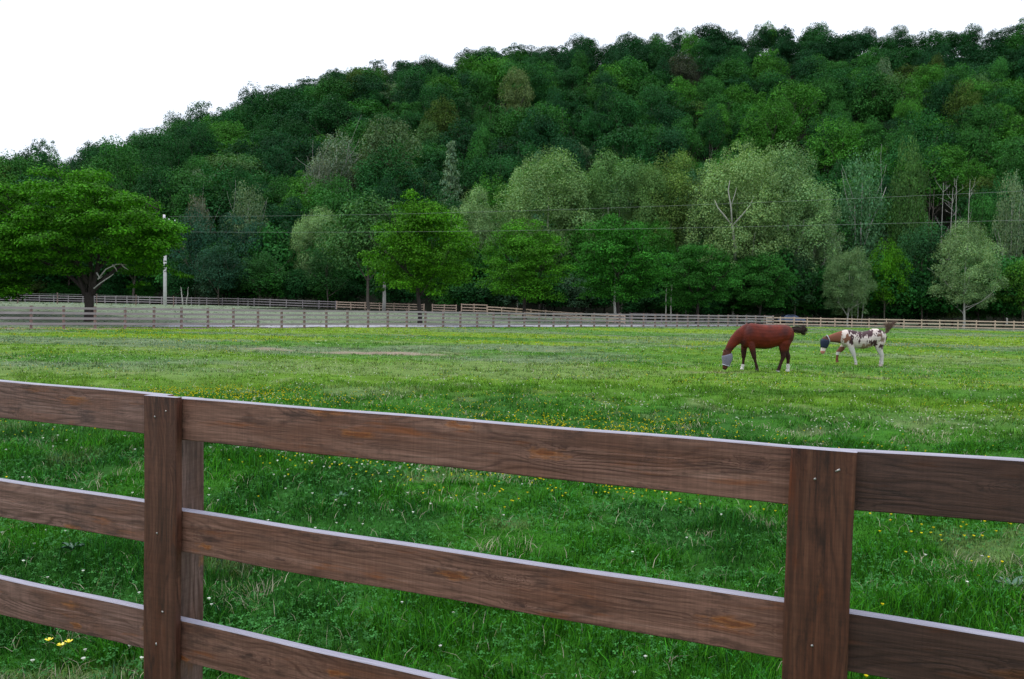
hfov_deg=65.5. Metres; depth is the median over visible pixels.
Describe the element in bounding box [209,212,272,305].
broadleaf tree
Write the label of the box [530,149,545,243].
broadleaf tree
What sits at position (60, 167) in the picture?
forest tree
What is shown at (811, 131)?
forest tree
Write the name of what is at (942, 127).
forest tree
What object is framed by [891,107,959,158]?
forest tree
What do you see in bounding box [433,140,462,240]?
conifer tree
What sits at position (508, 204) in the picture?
sycamore tree
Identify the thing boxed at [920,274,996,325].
bush
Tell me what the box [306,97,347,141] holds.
forest tree
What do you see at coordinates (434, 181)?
forest tree
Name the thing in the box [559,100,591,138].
forest tree
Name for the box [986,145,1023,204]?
forest tree
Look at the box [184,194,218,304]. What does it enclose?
broadleaf tree
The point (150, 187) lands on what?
forest tree
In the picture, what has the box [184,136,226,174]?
forest tree
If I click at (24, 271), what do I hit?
broadleaf tree
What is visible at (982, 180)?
forest tree
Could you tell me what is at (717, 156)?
forest tree
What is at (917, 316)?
bush
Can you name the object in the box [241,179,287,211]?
forest tree
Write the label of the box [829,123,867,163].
forest tree
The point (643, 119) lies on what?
forest tree
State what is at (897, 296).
maple tree
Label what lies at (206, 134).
forest tree
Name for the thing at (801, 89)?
forest tree
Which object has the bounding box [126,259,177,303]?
bush
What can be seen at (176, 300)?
board fence
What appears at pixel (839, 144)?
forest tree
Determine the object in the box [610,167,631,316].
broadleaf tree
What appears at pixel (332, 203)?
forest tree
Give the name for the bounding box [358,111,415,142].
forest tree
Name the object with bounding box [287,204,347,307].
sycamore tree
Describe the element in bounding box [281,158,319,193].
forest tree
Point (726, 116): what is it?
forest tree
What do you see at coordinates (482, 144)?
forest tree
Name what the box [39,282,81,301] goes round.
bush
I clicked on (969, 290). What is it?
sycamore tree
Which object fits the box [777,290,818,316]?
bush
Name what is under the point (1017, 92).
forest tree
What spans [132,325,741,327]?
gravel lane
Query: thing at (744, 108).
forest tree
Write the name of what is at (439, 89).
forest tree
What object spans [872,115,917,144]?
forest tree
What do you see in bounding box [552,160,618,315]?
sycamore tree
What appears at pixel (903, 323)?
board fence
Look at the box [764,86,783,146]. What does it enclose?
forest tree
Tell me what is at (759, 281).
maple tree
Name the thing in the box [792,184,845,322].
sycamore tree
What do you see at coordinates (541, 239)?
forest tree
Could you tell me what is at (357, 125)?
forest tree
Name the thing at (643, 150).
forest tree
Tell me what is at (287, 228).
broadleaf tree
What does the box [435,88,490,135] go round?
forest tree
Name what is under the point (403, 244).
maple tree
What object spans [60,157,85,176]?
forest tree
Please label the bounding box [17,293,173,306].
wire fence
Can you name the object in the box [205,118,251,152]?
forest tree
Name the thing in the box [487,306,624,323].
board fence
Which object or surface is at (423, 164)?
forest tree
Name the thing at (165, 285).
utility pole
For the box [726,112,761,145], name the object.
forest tree
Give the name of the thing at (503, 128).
forest tree
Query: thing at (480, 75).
ridge forest
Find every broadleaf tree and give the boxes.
[0,223,42,301]
[32,231,108,302]
[93,225,175,303]
[167,204,228,304]
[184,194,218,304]
[193,244,252,305]
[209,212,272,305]
[221,178,268,305]
[234,251,289,305]
[235,221,306,306]
[266,221,308,306]
[295,119,361,196]
[299,158,335,214]
[302,244,352,308]
[312,189,410,310]
[350,113,423,203]
[431,241,481,311]
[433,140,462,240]
[489,212,520,311]
[497,65,535,139]
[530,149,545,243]
[552,225,593,307]
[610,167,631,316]
[634,219,682,319]
[663,52,698,104]
[671,153,711,317]
[678,237,752,320]
[726,245,749,317]
[767,249,822,314]
[834,144,890,269]
[864,237,914,326]
[873,249,944,324]
[885,134,930,255]
[893,218,952,325]
[947,252,1022,326]
[989,258,1023,327]
[990,168,1023,323]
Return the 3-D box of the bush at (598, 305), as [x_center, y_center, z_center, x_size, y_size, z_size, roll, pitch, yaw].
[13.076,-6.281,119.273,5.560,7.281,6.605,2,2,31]
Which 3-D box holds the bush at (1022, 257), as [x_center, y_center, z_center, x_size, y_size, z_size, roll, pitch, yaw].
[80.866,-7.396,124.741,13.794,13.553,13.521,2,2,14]
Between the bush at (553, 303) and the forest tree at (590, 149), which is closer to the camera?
the bush at (553, 303)
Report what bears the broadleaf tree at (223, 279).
on the ground at (492, 341)
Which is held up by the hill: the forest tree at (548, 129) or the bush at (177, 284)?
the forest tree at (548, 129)
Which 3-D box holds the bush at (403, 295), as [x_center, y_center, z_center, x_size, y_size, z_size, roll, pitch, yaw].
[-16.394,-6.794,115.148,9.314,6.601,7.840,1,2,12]
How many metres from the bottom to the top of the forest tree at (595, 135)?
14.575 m
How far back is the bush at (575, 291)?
114.68 m
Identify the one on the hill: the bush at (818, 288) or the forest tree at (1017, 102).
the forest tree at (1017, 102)
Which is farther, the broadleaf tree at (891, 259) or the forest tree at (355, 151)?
the forest tree at (355, 151)
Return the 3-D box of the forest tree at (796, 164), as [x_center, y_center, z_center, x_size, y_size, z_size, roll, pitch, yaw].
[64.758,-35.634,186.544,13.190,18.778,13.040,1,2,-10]
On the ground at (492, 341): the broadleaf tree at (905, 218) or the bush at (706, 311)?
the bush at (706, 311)
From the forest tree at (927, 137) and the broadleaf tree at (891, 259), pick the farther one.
the forest tree at (927, 137)
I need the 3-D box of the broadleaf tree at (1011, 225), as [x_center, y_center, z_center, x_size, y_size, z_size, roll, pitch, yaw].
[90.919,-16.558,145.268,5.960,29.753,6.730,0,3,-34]
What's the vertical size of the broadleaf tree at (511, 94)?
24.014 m
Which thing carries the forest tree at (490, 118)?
on the hill
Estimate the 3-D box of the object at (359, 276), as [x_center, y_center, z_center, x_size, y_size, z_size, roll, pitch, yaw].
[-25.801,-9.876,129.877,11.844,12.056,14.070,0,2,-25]
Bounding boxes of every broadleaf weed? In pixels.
[61,542,84,550]
[994,576,1022,587]
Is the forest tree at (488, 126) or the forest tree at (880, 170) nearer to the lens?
the forest tree at (880, 170)
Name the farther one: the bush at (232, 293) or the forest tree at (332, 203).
the forest tree at (332, 203)
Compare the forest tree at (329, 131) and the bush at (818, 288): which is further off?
the forest tree at (329, 131)
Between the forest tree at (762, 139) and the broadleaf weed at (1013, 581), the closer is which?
the broadleaf weed at (1013, 581)
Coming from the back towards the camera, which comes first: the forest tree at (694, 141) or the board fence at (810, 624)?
the forest tree at (694, 141)
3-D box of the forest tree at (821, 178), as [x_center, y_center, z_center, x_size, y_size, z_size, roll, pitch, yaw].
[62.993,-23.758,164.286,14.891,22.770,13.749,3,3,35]
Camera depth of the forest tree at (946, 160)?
179.86 m
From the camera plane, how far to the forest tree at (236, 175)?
159.42 m
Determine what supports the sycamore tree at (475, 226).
on the ground at (492, 341)
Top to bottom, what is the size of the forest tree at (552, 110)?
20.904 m
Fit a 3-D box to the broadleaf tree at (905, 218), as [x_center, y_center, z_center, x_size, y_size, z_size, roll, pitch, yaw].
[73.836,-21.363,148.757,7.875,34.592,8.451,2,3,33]
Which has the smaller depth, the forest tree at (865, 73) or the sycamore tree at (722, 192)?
the sycamore tree at (722, 192)
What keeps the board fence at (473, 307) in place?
on the ground at (492, 341)
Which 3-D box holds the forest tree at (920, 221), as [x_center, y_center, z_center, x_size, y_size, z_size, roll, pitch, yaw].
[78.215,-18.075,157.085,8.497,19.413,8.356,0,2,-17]
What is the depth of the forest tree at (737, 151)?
200.28 m
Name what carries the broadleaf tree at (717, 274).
on the ground at (492, 341)
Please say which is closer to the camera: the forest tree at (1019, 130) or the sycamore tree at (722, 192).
the sycamore tree at (722, 192)
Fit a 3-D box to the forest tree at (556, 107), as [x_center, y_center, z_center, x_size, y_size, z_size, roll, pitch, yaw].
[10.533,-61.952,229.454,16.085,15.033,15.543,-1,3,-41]
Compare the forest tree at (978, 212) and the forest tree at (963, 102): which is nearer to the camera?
the forest tree at (978, 212)
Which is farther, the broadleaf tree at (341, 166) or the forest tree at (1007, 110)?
the forest tree at (1007, 110)
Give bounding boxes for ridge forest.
[0,17,1023,170]
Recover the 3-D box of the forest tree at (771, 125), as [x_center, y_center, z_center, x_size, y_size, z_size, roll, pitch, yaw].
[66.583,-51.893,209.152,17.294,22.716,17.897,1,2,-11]
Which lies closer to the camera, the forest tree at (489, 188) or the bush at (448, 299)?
the bush at (448, 299)
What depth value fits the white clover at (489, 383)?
19.15 m
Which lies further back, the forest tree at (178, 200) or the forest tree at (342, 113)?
the forest tree at (342, 113)
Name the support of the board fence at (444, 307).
on the ground at (492, 341)
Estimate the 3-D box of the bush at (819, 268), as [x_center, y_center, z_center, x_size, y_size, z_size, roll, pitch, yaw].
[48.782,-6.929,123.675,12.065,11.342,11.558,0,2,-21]
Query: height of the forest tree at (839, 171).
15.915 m
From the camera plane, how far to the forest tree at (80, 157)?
192.01 m
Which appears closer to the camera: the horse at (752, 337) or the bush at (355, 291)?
the horse at (752, 337)
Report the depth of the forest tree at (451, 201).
146.34 m
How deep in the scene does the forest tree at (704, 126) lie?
211.01 m
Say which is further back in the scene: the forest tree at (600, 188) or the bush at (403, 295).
the forest tree at (600, 188)
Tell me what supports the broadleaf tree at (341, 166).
on the hill
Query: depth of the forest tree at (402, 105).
233.97 m
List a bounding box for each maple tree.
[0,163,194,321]
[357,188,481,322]
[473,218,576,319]
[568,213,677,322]
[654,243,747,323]
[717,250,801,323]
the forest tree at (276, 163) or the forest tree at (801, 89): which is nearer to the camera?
the forest tree at (276, 163)
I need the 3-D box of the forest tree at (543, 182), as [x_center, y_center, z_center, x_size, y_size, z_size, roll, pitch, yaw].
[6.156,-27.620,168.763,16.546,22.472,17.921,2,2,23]
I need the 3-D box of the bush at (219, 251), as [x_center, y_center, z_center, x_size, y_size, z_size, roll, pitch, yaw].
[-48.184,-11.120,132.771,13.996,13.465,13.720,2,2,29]
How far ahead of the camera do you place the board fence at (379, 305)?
113.85 m
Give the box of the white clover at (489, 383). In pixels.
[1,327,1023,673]
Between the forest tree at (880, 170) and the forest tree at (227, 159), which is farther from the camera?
the forest tree at (227, 159)
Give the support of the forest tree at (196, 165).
on the hill
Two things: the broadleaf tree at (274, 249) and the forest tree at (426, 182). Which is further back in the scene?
the forest tree at (426, 182)
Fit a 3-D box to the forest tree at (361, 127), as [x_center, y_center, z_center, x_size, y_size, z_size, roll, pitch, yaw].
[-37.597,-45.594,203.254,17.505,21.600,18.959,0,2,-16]
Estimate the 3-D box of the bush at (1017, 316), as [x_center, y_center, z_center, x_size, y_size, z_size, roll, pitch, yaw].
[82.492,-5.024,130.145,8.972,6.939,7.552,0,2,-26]
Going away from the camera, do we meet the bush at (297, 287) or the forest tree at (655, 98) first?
the bush at (297, 287)
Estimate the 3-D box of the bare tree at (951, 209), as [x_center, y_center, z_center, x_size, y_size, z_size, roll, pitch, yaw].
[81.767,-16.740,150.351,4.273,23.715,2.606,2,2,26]
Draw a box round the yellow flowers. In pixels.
[0,326,1023,677]
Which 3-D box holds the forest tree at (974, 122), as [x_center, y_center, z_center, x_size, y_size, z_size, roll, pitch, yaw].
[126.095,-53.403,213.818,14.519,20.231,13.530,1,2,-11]
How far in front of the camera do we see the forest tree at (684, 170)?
181.15 m
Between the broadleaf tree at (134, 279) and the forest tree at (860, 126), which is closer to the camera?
the broadleaf tree at (134, 279)
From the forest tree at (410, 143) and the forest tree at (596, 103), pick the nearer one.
the forest tree at (410, 143)
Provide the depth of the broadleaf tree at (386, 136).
176.53 m
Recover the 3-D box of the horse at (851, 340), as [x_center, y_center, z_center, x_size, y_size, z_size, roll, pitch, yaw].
[12.424,0.129,28.516,2.768,1.699,0.558,1,2,0]
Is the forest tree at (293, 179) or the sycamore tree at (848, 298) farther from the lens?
the forest tree at (293, 179)
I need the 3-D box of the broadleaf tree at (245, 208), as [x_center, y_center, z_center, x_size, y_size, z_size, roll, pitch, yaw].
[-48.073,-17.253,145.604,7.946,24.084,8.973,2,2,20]
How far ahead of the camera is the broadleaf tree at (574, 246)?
120.63 m
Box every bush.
[8,238,70,301]
[21,276,52,301]
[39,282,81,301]
[44,238,102,287]
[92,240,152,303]
[96,277,131,302]
[122,283,158,303]
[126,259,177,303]
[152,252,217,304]
[159,271,200,297]
[182,232,251,305]
[188,276,230,304]
[214,280,258,305]
[238,267,299,306]
[274,253,318,307]
[275,267,315,306]
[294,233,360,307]
[295,277,343,307]
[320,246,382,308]
[328,279,365,308]
[365,274,425,310]
[375,234,433,310]
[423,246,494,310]
[428,280,474,311]
[446,278,508,311]
[470,275,526,309]
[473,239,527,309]
[516,273,573,315]
[552,273,598,315]
[559,261,610,315]
[575,269,639,316]
[579,276,613,316]
[619,288,670,319]
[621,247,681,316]
[650,296,694,314]
[686,298,729,320]
[702,275,783,322]
[715,300,753,320]
[747,289,788,323]
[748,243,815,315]
[768,265,840,317]
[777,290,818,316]
[799,261,861,323]
[801,293,842,323]
[815,306,873,323]
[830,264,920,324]
[835,266,875,323]
[854,295,900,324]
[878,304,915,320]
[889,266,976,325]
[902,306,944,325]
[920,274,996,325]
[929,302,966,325]
[955,307,988,325]
[973,261,1023,327]
[979,305,1014,319]
[998,254,1023,286]
[1006,306,1023,324]
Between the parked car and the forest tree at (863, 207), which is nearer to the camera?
the parked car
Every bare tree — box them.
[936,182,948,260]
[938,193,956,258]
[946,179,960,226]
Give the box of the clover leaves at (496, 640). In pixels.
[0,420,1023,678]
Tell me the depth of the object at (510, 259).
118.44 m
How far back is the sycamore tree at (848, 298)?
113.85 m
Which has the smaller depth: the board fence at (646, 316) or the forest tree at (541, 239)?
the board fence at (646, 316)
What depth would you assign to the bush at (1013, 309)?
119.23 m
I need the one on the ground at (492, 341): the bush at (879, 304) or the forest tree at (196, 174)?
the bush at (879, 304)
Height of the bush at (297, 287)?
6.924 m
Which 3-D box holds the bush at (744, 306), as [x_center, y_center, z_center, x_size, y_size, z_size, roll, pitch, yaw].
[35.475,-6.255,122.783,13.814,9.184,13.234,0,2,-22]
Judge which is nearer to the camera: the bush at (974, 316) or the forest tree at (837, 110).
the bush at (974, 316)
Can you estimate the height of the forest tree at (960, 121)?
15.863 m
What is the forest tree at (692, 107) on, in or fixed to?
on the hill
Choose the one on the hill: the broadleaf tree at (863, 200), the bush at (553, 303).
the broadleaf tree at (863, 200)
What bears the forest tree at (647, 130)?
on the hill
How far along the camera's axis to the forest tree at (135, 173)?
185.17 m
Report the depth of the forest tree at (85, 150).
187.82 m
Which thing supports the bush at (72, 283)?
on the ground at (492, 341)
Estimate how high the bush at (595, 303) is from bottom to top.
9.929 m
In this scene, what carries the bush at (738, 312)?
on the ground at (492, 341)
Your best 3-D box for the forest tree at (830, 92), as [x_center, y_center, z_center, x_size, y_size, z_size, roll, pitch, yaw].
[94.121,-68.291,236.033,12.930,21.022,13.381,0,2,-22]
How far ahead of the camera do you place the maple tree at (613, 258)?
98.44 m
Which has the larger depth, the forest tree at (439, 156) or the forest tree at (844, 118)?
the forest tree at (844, 118)
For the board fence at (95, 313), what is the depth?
63.74 m
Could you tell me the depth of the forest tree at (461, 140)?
201.53 m
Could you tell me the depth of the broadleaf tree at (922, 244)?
118.91 m
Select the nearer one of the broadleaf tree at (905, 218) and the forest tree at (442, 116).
the broadleaf tree at (905, 218)
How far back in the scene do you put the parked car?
120.15 m
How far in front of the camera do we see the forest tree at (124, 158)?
175.66 m
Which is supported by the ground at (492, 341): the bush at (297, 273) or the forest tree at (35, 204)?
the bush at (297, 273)
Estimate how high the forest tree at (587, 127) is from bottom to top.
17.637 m
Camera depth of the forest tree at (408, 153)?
194.61 m
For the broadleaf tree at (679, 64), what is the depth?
263.07 m
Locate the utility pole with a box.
[163,215,175,304]
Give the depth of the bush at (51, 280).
136.23 m
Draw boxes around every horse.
[722,323,807,371]
[820,320,897,365]
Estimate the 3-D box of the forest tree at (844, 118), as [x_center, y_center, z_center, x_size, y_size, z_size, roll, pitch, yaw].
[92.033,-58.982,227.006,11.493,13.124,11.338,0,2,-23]
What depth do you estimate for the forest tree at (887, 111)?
230.46 m
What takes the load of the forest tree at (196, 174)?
on the hill
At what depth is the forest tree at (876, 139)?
199.39 m
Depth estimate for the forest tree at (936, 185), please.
177.59 m
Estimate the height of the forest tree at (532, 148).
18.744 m
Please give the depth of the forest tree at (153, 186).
172.04 m
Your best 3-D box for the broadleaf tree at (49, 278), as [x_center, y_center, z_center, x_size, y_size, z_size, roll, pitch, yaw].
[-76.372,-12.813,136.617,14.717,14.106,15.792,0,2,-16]
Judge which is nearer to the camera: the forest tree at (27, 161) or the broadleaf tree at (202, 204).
the broadleaf tree at (202, 204)
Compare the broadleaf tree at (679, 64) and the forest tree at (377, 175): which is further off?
the broadleaf tree at (679, 64)
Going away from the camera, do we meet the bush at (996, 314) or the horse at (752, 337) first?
the horse at (752, 337)
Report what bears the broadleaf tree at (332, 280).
on the ground at (492, 341)
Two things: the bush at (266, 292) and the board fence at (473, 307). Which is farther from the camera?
the bush at (266, 292)
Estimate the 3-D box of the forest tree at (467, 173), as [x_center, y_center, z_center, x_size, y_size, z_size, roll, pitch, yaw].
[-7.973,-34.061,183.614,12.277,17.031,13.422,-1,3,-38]
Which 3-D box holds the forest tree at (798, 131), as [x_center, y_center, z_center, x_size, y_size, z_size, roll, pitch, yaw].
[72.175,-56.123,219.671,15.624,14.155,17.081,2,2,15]
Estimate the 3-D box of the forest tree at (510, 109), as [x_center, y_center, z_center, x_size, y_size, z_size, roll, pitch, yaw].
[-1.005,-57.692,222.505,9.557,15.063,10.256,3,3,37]
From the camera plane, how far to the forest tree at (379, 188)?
152.00 m
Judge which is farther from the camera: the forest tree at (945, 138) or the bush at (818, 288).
the forest tree at (945, 138)
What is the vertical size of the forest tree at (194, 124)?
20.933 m
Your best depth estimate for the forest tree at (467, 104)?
235.10 m
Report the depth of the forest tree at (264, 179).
184.20 m
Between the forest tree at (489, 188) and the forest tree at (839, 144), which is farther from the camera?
the forest tree at (839, 144)
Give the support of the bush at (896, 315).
on the ground at (492, 341)
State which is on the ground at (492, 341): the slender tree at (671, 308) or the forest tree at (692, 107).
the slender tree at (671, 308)
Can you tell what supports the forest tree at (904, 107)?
on the hill
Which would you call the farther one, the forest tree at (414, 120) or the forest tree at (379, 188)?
the forest tree at (414, 120)
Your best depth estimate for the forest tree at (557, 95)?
220.54 m
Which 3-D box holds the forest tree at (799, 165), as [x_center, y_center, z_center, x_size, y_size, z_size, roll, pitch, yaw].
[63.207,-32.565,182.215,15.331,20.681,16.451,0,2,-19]
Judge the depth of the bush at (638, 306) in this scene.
117.04 m
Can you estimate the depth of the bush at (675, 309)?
117.88 m
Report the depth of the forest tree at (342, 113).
231.48 m
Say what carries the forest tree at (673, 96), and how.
on the hill
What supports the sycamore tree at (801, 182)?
on the ground at (492, 341)
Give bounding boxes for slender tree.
[382,270,385,310]
[611,274,615,322]
[670,290,671,322]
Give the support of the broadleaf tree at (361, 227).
on the ground at (492, 341)
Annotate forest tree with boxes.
[0,149,48,189]
[0,156,19,185]
[0,162,11,182]
[1,200,55,224]
[3,175,52,207]
[15,154,52,180]
[17,177,59,208]
[23,138,67,185]
[26,152,70,182]
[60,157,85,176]
[64,142,128,183]
[67,147,111,178]
[75,141,117,168]
[77,162,126,196]
[78,134,147,191]
[83,142,126,165]
[121,164,152,185]
[122,129,195,166]
[129,174,182,219]
[131,161,179,219]
[144,165,219,220]
[152,128,192,181]
[157,176,238,237]
[167,119,204,152]
[175,167,211,216]
[176,161,264,239]
[181,117,206,139]
[181,118,217,165]
[181,154,215,181]
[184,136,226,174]
[201,152,274,192]
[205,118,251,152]
[211,137,266,163]
[212,151,247,184]
[219,170,295,206]
[222,134,278,167]
[227,164,269,240]
[238,149,288,186]
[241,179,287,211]
[250,144,296,191]
[255,195,318,247]
[258,172,303,227]
[274,173,338,231]
[278,133,338,179]
[279,170,312,200]
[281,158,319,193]
[295,134,355,176]
[301,185,368,243]
[305,91,356,145]
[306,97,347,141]
[309,173,355,220]
[328,105,362,137]
[330,138,363,192]
[331,182,403,242]
[333,116,382,173]
[344,115,369,137]
[345,140,423,206]
[347,156,426,195]
[349,117,374,141]
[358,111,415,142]
[363,170,407,246]
[369,129,415,184]
[383,100,430,135]
[388,130,420,163]
[391,161,444,235]
[399,108,429,141]
[404,180,442,238]
[410,143,467,187]
[412,143,470,200]
[413,119,444,150]
[414,137,444,172]
[415,82,444,123]
[419,93,460,141]
[422,81,463,132]
[422,185,476,304]
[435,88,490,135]
[436,117,487,188]
[449,154,500,209]
[451,97,474,131]
[464,101,510,148]
[465,172,509,237]
[466,122,497,168]
[467,119,498,148]
[472,152,528,208]
[473,137,547,185]
[493,106,520,145]
[495,104,563,152]
[505,157,577,228]
[507,139,544,186]
[512,99,570,150]
[513,106,566,162]
[532,98,572,133]
[539,215,568,308]
[542,86,568,133]
[542,132,581,169]
[546,135,589,195]
[547,141,595,176]
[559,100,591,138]
[565,105,609,151]
[575,109,612,153]
[577,83,630,124]
[585,167,617,217]
[587,123,664,180]
[587,131,623,173]
[593,86,619,131]
[599,87,644,141]
[611,154,663,209]
[615,128,655,171]
[627,123,673,168]
[631,113,665,134]
[632,84,668,134]
[640,83,689,131]
[642,99,691,142]
[648,123,689,167]
[667,114,705,166]
[671,99,714,132]
[671,156,696,183]
[677,99,718,134]
[681,157,706,184]
[692,99,727,159]
[692,160,711,186]
[693,104,733,159]
[702,92,736,125]
[705,145,737,169]
[716,154,760,205]
[719,100,765,146]
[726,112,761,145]
[728,134,783,158]
[730,140,758,165]
[733,97,802,161]
[747,112,801,146]
[756,95,805,148]
[761,78,825,145]
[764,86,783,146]
[767,148,818,178]
[774,151,823,191]
[793,206,864,263]
[794,168,854,232]
[796,111,858,175]
[797,117,862,171]
[804,115,866,182]
[806,73,853,125]
[809,176,899,241]
[817,111,857,128]
[819,99,854,128]
[827,157,857,189]
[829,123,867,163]
[829,179,892,252]
[838,63,889,119]
[848,70,906,124]
[849,121,885,149]
[850,129,925,165]
[852,158,898,195]
[860,115,886,159]
[862,71,920,134]
[864,146,894,174]
[865,170,907,254]
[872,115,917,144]
[873,159,948,212]
[874,132,953,201]
[881,123,918,166]
[882,77,925,126]
[885,145,968,212]
[886,202,936,261]
[890,96,925,135]
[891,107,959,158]
[914,113,963,148]
[918,74,964,121]
[924,142,971,203]
[937,130,964,165]
[941,79,984,129]
[944,104,1005,138]
[946,184,1013,245]
[948,157,996,206]
[952,125,1002,170]
[953,102,1016,161]
[957,190,1010,257]
[958,174,1003,219]
[972,115,1023,165]
[973,167,1023,254]
[977,133,1023,182]
[980,86,1023,127]
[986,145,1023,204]
[988,100,1022,136]
[1000,83,1023,126]
[1004,76,1023,124]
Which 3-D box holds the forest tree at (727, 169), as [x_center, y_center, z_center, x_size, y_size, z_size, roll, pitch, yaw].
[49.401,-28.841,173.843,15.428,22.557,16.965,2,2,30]
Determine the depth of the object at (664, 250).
118.00 m
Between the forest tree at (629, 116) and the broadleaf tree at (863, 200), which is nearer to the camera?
the broadleaf tree at (863, 200)
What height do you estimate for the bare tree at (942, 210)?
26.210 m
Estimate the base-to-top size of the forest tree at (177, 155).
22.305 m
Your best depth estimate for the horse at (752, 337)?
24.14 m
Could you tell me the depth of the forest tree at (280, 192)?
173.68 m
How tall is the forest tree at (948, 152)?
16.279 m
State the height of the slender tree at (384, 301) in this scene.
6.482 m
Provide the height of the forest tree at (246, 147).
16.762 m
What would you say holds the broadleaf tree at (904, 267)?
on the ground at (492, 341)
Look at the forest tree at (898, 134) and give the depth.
194.07 m
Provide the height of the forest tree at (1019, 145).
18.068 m
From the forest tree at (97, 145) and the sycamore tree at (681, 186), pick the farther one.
the forest tree at (97, 145)
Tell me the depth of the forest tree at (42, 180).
167.55 m
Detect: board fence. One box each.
[0,295,335,308]
[0,306,773,328]
[0,380,1023,678]
[336,301,424,310]
[432,304,456,311]
[461,304,487,311]
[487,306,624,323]
[629,313,675,323]
[766,317,1023,330]
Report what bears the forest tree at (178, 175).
on the hill
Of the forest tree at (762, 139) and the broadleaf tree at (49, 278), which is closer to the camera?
the broadleaf tree at (49, 278)
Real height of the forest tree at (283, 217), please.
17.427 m
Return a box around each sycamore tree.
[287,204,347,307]
[450,183,502,309]
[489,143,603,315]
[499,169,535,312]
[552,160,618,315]
[571,147,667,306]
[618,159,681,316]
[621,148,720,317]
[677,165,735,320]
[683,139,792,322]
[728,140,798,320]
[740,139,840,322]
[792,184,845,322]
[822,245,876,326]
[926,217,1008,328]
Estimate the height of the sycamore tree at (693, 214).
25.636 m
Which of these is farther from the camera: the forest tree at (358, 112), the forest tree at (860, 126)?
the forest tree at (358, 112)
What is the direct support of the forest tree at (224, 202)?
on the hill
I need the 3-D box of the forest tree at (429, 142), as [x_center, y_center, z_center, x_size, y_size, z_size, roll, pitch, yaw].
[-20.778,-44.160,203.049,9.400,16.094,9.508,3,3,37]
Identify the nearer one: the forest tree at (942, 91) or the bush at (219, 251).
the bush at (219, 251)
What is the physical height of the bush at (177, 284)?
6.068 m
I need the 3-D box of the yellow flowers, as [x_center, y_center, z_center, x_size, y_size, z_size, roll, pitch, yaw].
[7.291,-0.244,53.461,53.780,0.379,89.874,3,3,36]
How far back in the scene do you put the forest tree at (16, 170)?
173.48 m
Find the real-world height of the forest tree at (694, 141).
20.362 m
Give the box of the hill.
[0,56,1023,323]
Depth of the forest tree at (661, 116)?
212.80 m
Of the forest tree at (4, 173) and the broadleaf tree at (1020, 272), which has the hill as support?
the forest tree at (4, 173)
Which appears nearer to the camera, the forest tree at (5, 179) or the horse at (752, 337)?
the horse at (752, 337)
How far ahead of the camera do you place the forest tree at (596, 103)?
229.22 m
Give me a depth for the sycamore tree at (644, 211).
126.47 m
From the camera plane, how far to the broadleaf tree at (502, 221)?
124.91 m
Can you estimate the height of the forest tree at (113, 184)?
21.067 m
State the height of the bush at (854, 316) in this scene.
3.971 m
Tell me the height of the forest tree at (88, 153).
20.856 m
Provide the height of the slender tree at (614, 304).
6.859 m
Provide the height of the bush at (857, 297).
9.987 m
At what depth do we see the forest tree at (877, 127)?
213.07 m
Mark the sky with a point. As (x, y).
(73, 73)
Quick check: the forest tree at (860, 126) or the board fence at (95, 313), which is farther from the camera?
the forest tree at (860, 126)
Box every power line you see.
[306,191,1013,215]
[430,220,1013,231]
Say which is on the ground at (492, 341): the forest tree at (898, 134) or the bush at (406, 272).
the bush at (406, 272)
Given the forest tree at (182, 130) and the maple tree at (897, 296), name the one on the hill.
the forest tree at (182, 130)
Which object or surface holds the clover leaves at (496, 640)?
on the ground at (492, 341)
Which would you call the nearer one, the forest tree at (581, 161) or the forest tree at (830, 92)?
the forest tree at (581, 161)
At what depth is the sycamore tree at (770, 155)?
126.07 m
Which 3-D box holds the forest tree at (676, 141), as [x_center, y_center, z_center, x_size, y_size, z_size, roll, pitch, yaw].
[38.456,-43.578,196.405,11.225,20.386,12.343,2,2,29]
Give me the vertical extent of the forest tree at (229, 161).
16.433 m
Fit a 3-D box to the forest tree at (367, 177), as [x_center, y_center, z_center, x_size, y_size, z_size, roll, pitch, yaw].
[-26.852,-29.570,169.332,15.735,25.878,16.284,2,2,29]
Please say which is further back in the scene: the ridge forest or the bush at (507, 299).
the ridge forest
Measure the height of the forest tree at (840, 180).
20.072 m
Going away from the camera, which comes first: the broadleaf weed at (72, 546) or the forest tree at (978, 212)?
the broadleaf weed at (72, 546)
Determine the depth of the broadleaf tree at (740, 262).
121.68 m
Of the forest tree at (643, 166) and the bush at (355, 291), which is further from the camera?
the forest tree at (643, 166)
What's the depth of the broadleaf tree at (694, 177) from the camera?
140.82 m
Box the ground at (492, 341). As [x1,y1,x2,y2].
[0,301,1023,678]
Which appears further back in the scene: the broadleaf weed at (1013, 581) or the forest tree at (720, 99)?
the forest tree at (720, 99)
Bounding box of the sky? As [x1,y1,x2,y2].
[0,0,1023,167]
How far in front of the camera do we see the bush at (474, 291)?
113.13 m

